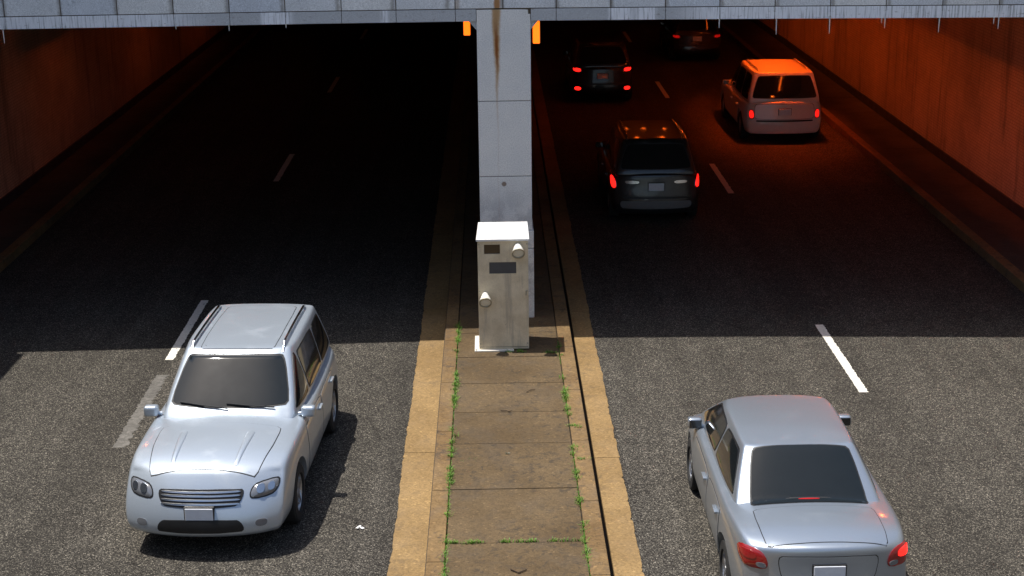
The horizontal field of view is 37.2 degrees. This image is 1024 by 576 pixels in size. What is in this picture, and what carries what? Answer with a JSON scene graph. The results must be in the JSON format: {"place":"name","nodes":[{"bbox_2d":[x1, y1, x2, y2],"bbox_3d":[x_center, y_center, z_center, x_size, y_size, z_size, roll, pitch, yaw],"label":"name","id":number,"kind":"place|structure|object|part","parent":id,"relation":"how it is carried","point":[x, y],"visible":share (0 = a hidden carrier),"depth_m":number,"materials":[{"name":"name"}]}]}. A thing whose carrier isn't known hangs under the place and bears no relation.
{"place":"outdoors","nodes":[
{"label":"outdoors","id":0,"kind":"place"},
{"bbox_2d":[0,25,260,253],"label":"side walk","id":1,"kind":"structure","parent":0,"point":[24,212],"depth_m":38.16,"materials":[{"name":"concrete"}]},
{"bbox_2d":[0,19,1023,575],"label":"road","id":2,"kind":"structure","parent":0,"point":[128,263],"depth_m":25.95,"materials":[{"name":"grey asphalt"}]},
{"bbox_2d":[0,25,270,271],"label":"side kerb","id":3,"kind":"structure","parent":2,"relation":"on","point":[14,250],"depth_m":36.12,"materials":[{"name":"concrete"}]},
{"bbox_2d":[113,375,168,447],"bbox_3d":[-5.146,1.685,21.195,0.214,0.001,2.750,-1,17,-1],"label":"lane marking","id":4,"kind":"object","parent":2,"relation":"on","point":[132,425],"visible":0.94,"depth_m":21.00,"materials":[{"name":"paint"}]},
{"bbox_2d":[165,300,207,359],"bbox_3d":[-5.236,0.651,24.611,0.144,0.001,3.050,-1,17,-1],"label":"lane marking","id":5,"kind":"object","parent":2,"relation":"on","point":[177,345],"visible":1,"depth_m":24.50,"materials":[{"name":"paint"}]},
{"bbox_2d":[126,304,337,536],"bbox_3d":[-3.346,1.505,18.744,2.060,1.730,4.661,0,17,2],"label":"silver suv","id":6,"kind":"object","parent":2,"relation":"on","point":[246,418],"visible":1,"depth_m":17.86,"materials":[{"name":"paint"}]},
{"bbox_3d":[-4.101,1.117,18.473,0.181,0.504,0.644,0,17,2],"label":"side window","id":7,"kind":"part","parent":6,"relation":"part of","materials":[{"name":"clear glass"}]},
{"bbox_3d":[-2.613,1.114,18.419,0.181,0.504,0.644,0,17,2],"label":"side window","id":8,"kind":"part","parent":6,"relation":"part of","materials":[{"name":"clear glass"}]},
{"bbox_3d":[-2.569,0.874,19.214,0.164,0.506,0.941,0,17,2],"label":"side window","id":9,"kind":"part","parent":6,"relation":"part of","materials":[{"name":"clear glass"}]},
{"bbox_3d":[-2.402,1.758,18.629,0.069,0.587,1.055,0,17,2],"label":"door","id":10,"kind":"part","parent":6,"relation":"part of","materials":[{"name":"silver metal"}]},
{"bbox_3d":[-2.538,0.612,20.073,0.160,0.507,0.778,0,17,2],"label":"side window","id":11,"kind":"part","parent":6,"relation":"part of","materials":[{"name":"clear glass"}]},
{"bbox_3d":[-2.369,1.464,19.597,0.066,0.587,0.949,0,17,2],"label":"door","id":12,"kind":"part","parent":6,"relation":"part of","materials":[{"name":"silver metal"}]},
{"bbox_2d":[274,154,294,180],"bbox_3d":[-5.424,-2.883,36.287,0.145,0.001,3.050,-1,17,-1],"label":"lane marking","id":13,"kind":"object","parent":2,"relation":"on","point":[283,167],"visible":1,"depth_m":36.24,"materials":[{"name":"paint"}]},
{"bbox_2d":[327,77,339,91],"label":"lane marking","id":14,"kind":"object","parent":2,"relation":"on","point":[332,86],"visible":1,"depth_m":47.84,"materials":[{"name":"paint"}]},
{"bbox_2d":[387,22,644,575],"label":"gutter","id":15,"kind":"object","parent":2,"relation":"on","point":[409,547],"visible":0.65,"depth_m":22.17,"materials":[{"name":"concrete"}]},
{"bbox_2d":[424,33,612,575],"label":"joint bed","id":16,"kind":"object","parent":2,"relation":"on","point":[600,506],"visible":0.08,"depth_m":23.17,"materials":[{"name":"brown concrete"}]},
{"bbox_2d":[425,24,475,575],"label":"median kerb","id":17,"kind":"structure","parent":16,"relation":"on","point":[437,533],"depth_m":22.02,"materials":[{"name":"stone"}]},
{"bbox_2d":[439,321,461,575],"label":"grass","id":18,"kind":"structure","parent":16,"relation":"on","point":[454,399],"depth_m":19.38,"materials":[{"name":"green plant"}]},
{"bbox_2d":[445,30,588,575],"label":"median paving","id":19,"kind":"structure","parent":16,"relation":"on","point":[525,489],"depth_m":19.25,"materials":[{"name":"concrete"}]},
{"bbox_2d":[475,222,528,351],"bbox_3d":[-0.157,0.000,22.768,0.830,1.814,0.877,-1,17,-1],"label":"signal cabinet","id":20,"kind":"object","parent":19,"relation":"on","point":[503,288],"visible":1,"depth_m":22.56,"materials":[{"name":"weathered steel"},{"name":"bare aluminium"},{"name":"paint"}]},
{"bbox_2d":[484,245,499,253],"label":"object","id":21,"kind":"structure","parent":20,"relation":"in","point":[488,249],"depth_m":22.39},
{"bbox_2d":[489,262,515,273],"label":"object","id":22,"kind":"structure","parent":20,"relation":"in","point":[494,267],"depth_m":22.45,"materials":[{"name":"glass"}]},
{"bbox_2d":[0,0,1023,317],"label":"overpass","id":23,"kind":"object","parent":19,"relation":"on","point":[504,72],"visible":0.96,"depth_m":22.87,"materials":[{"name":"concrete"}]},
{"bbox_2d":[463,21,470,35],"bbox_3d":[-0.699,-4.077,23.541,0.124,0.350,0.160,-1,17,-1],"label":"tunnel lamp","id":24,"kind":"object","parent":23,"relation":"attached to","point":[466,28],"visible":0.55,"depth_m":23.49,"materials":[{"name":"orange glass"}]},
{"bbox_2d":[532,21,539,43],"bbox_3d":[0.375,-4.027,23.573,0.129,0.490,0.160,-1,17,-1],"label":"tunnel lamp","id":25,"kind":"object","parent":23,"relation":"attached to","point":[536,33],"visible":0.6,"depth_m":23.52,"materials":[{"name":"orange glass"}]},
{"bbox_2d":[448,349,588,544],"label":"grass","id":26,"kind":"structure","parent":19,"relation":"on","point":[501,541],"depth_m":16.69,"materials":[{"name":"green plant"}]},
{"bbox_2d":[531,95,610,575],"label":"median kerb","id":27,"kind":"structure","parent":16,"relation":"on","point":[594,532],"depth_m":21.21,"materials":[{"name":"concrete"}]},
{"bbox_2d":[556,341,592,573],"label":"grass","id":28,"kind":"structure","parent":16,"relation":"on","point":[565,392],"depth_m":18.40,"materials":[{"name":"green plant"}]},
{"bbox_2d":[562,33,631,99],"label":"black suv","id":29,"kind":"object","parent":2,"relation":"on","point":[597,64],"visible":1,"depth_m":43.88,"materials":[{"name":"paint"}]},
{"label":"door","id":30,"kind":"part","parent":29,"relation":"part of","materials":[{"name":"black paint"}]},
{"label":"door","id":31,"kind":"part","parent":29,"relation":"part of","materials":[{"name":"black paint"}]},
{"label":"side window","id":32,"kind":"part","parent":29,"relation":"part of","materials":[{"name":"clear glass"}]},
{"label":"side window","id":33,"kind":"part","parent":29,"relation":"part of","materials":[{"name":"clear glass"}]},
{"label":"rear window","id":34,"kind":"part","parent":29,"relation":"part of","materials":[{"name":"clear glass"}]},
{"bbox_2d":[622,31,631,41],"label":"lane marking","id":35,"kind":"object","parent":2,"relation":"on","point":[626,36],"visible":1,"depth_m":58.01,"materials":[{"name":"paint"}]},
{"bbox_2d":[595,119,698,216],"bbox_3d":[2.840,-2.762,32.508,2.031,1.770,4.719,-1,17,-1],"label":"charcoal wagon","id":36,"kind":"object","parent":2,"relation":"on","point":[646,166],"visible":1,"depth_m":30.42,"materials":[{"name":"paint"}]},
{"bbox_3d":[1.922,-2.554,32.685,0.068,0.586,1.035,-1,17,-1],"label":"door","id":37,"kind":"part","parent":36,"relation":"part of","materials":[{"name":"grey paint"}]},
{"bbox_3d":[1.938,-2.266,31.736,0.066,0.586,0.930,-1,17,-1],"label":"door","id":38,"kind":"part","parent":36,"relation":"part of","materials":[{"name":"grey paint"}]},
{"bbox_3d":[2.090,-3.271,32.629,0.186,0.547,0.843,-1,17,-1],"label":"side window","id":39,"kind":"part","parent":36,"relation":"part of","materials":[{"name":"black glass"}]},
{"bbox_3d":[2.086,-2.998,31.738,0.159,0.546,0.941,-1,17,-1],"label":"side window","id":40,"kind":"part","parent":36,"relation":"part of","materials":[{"name":"black glass"}]},
{"bbox_3d":[2.107,-2.733,30.855,0.167,0.547,0.826,-1,17,-1],"label":"side window","id":41,"kind":"part","parent":36,"relation":"part of","materials":[{"name":"black glass"}]},
{"bbox_3d":[2.866,-2.630,30.393,1.429,0.495,0.277,-1,17,-1],"label":"rear window","id":42,"kind":"part","parent":36,"relation":"part of","materials":[{"name":"black glass"}]},
{"bbox_2d":[655,81,669,97],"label":"lane marking","id":43,"kind":"object","parent":2,"relation":"on","point":[661,88],"visible":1,"depth_m":46.29,"materials":[{"name":"paint"}]},
{"bbox_2d":[660,19,720,59],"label":"dark hatchback","id":44,"kind":"object","parent":2,"relation":"on","point":[689,36],"visible":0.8,"depth_m":51.33,"materials":[{"name":"grey paint"}]},
{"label":"door","id":45,"kind":"part","parent":44,"relation":"part of","materials":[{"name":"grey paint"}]},
{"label":"door","id":46,"kind":"part","parent":44,"relation":"part of","materials":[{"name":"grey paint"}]},
{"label":"side window","id":47,"kind":"part","parent":44,"relation":"part of","materials":[{"name":"black glass"}]},
{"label":"side window","id":48,"kind":"part","parent":44,"relation":"part of","materials":[{"name":"black glass"}]},
{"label":"rear window","id":49,"kind":"part","parent":44,"relation":"part of","materials":[{"name":"black glass"}]},
{"bbox_2d":[709,164,733,192],"bbox_3d":[4.758,-2.506,34.621,0.145,0.001,3.050,-1,17,-1],"label":"lane marking","id":50,"kind":"object","parent":2,"relation":"on","point":[722,179],"visible":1,"depth_m":34.55,"materials":[{"name":"paint"}]},
{"bbox_2d":[720,58,820,137],"bbox_3d":[6.784,-5.196,40.276,2.215,1.831,4.863,-1,17,-1],"label":"white suv","id":51,"kind":"object","parent":2,"relation":"on","point":[769,96],"visible":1,"depth_m":38.10,"materials":[{"name":"paint"}]},
{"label":"door","id":52,"kind":"part","parent":51,"relation":"part of","materials":[{"name":"white paint"}]},
{"bbox_3d":[5.788,-4.647,39.436,0.068,0.587,0.930,-1,17,-1],"label":"door","id":53,"kind":"part","parent":51,"relation":"part of","materials":[{"name":"white paint"}]},
{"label":"side window","id":54,"kind":"part","parent":51,"relation":"part of","materials":[{"name":"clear glass"}]},
{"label":"side window","id":55,"kind":"part","parent":51,"relation":"part of","materials":[{"name":"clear glass"}]},
{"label":"side window","id":56,"kind":"part","parent":51,"relation":"part of","materials":[{"name":"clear glass"}]},
{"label":"rear window","id":57,"kind":"part","parent":51,"relation":"part of","materials":[{"name":"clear glass"}]},
{"bbox_2d":[687,395,907,575],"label":"silver sedan","id":58,"kind":"object","parent":2,"relation":"on","point":[785,485],"visible":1,"depth_m":15.80,"materials":[{"name":"paint"}]},
{"bbox_3d":[2.142,2.147,17.330,0.077,0.567,1.155,-1,17,-1],"label":"door","id":59,"kind":"part","parent":58,"relation":"part of","materials":[{"name":"silver metal"}]},
{"bbox_3d":[2.158,2.441,16.361,0.079,0.567,0.850,-1,17,-1],"label":"door","id":60,"kind":"part","parent":58,"relation":"part of","materials":[{"name":"silver metal"}]},
{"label":"side window","id":61,"kind":"part","parent":58,"relation":"part of","materials":[{"name":"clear glass"}]},
{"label":"side window","id":62,"kind":"part","parent":58,"relation":"part of","materials":[{"name":"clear glass"}]},
{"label":"rear window","id":63,"kind":"part","parent":58,"relation":"part of","materials":[{"name":"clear glass"}]},
{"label":"side window","id":64,"kind":"part","parent":58,"relation":"part of","materials":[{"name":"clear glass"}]},
{"bbox_2d":[816,325,867,391],"bbox_3d":[4.947,1.028,22.946,0.145,0.001,3.050,-1,17,-1],"label":"lane marking","id":65,"kind":"object","parent":2,"relation":"on","point":[845,364],"visible":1,"depth_m":22.80,"materials":[{"name":"paint"}]},
{"bbox_2d":[715,19,1023,292],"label":"side kerb","id":66,"kind":"structure","parent":2,"relation":"on","point":[1001,264],"depth_m":32.13,"materials":[{"name":"concrete"}]},
{"bbox_2d":[720,19,1023,272],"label":"side walk","id":67,"kind":"structure","parent":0,"point":[991,222],"depth_m":35.29,"materials":[{"name":"concrete"}]},
{"label":"ground","id":68,"kind":"structure","parent":0,"visible":0},
{"bbox_2d":[0,25,235,210],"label":"tunnel wall","id":69,"kind":"structure","parent":68,"relation":"on","point":[65,93],"depth_m":37.10,"materials":[{"name":"concrete"}]},
{"bbox_2d":[749,17,1023,220],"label":"tunnel wall","id":70,"kind":"structure","parent":68,"relation":"on","point":[950,93],"depth_m":35.20,"materials":[{"name":"concrete"}]}
]}

